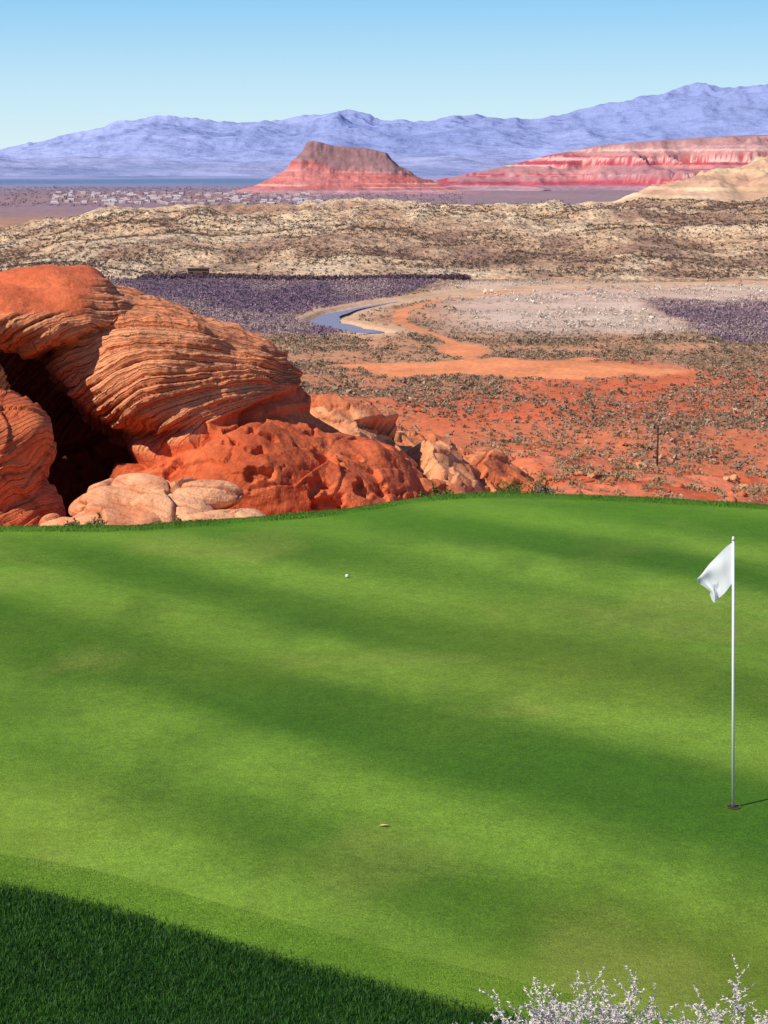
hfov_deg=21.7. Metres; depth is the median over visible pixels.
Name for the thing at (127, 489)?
pale sandstone slab
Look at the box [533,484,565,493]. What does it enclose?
dry bush
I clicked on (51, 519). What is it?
pale sandstone slab
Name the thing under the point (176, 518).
dry bush
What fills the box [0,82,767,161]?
mountain range
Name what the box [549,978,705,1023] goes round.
silver sagebrush
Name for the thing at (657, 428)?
utility pole
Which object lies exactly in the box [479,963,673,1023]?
silver sagebrush
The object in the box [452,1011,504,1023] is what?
silver sagebrush
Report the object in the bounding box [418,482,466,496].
dry bush
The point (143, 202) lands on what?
town trees
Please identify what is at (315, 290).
riverside thicket
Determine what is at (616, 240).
desert hills
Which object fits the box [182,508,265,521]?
pale sandstone slab
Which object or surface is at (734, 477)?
loose rocks
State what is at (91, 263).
hillside scrub
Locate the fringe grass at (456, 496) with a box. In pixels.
[0,491,767,531]
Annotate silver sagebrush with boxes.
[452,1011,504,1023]
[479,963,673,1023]
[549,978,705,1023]
[598,955,767,1023]
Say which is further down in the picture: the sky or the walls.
the walls
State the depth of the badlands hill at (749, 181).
2707.74 m
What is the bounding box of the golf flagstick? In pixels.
[697,536,740,808]
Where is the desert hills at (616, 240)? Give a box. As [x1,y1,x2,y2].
[0,194,767,280]
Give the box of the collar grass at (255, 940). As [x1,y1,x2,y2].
[0,854,704,1023]
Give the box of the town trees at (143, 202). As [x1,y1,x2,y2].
[0,186,464,206]
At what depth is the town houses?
3583.65 m
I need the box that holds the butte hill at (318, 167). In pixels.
[232,141,490,194]
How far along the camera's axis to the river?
783.46 m
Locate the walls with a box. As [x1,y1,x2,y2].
[188,269,208,274]
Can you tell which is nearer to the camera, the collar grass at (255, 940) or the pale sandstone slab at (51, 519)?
the collar grass at (255, 940)
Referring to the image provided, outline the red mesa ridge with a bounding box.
[433,135,767,190]
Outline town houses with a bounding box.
[50,190,325,205]
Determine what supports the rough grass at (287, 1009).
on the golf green
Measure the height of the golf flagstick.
2.158 m
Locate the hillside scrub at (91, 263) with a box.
[0,196,767,278]
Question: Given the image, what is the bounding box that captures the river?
[310,293,466,332]
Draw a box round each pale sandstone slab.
[38,513,71,525]
[64,489,213,525]
[68,473,170,516]
[168,478,243,509]
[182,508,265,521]
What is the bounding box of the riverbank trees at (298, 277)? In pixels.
[135,272,470,281]
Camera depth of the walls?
1074.14 m
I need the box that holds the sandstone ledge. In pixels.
[308,394,543,494]
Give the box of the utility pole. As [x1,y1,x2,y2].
[653,425,662,465]
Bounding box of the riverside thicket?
[106,276,767,343]
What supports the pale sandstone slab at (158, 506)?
on the desert ground at (572, 370)
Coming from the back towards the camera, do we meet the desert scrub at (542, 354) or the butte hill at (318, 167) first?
the butte hill at (318, 167)
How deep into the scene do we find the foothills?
12168.20 m
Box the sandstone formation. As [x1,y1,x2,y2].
[0,265,428,516]
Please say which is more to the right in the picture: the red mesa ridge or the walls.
the red mesa ridge
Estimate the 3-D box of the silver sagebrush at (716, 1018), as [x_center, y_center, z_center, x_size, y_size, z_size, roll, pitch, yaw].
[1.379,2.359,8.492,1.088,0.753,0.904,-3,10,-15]
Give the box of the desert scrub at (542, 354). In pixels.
[252,278,767,478]
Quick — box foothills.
[0,153,534,175]
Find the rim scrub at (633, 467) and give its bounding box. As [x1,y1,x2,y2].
[489,438,767,503]
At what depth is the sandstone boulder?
32.86 m
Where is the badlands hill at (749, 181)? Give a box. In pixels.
[601,156,767,202]
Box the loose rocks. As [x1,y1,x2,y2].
[497,448,767,501]
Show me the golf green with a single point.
(504, 721)
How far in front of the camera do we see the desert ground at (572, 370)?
647.85 m
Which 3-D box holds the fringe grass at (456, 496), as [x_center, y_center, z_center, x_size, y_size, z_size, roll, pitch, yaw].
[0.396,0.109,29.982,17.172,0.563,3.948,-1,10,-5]
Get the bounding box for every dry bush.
[57,512,108,525]
[162,515,200,522]
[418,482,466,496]
[495,469,564,493]
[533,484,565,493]
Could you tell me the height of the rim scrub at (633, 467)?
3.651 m
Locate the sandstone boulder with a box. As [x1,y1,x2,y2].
[0,389,65,525]
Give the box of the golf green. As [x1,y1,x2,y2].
[0,493,767,1023]
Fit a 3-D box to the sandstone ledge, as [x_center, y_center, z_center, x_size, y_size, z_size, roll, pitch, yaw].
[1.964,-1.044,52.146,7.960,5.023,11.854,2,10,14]
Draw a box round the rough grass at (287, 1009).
[0,879,553,1023]
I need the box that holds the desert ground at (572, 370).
[0,176,767,503]
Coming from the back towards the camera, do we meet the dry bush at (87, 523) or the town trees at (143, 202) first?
the town trees at (143, 202)
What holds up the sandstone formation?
on the desert ground at (572, 370)
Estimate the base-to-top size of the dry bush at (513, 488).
1.074 m
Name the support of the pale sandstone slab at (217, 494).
on the desert ground at (572, 370)
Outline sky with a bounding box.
[0,0,767,148]
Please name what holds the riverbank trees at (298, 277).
on the desert ground at (572, 370)

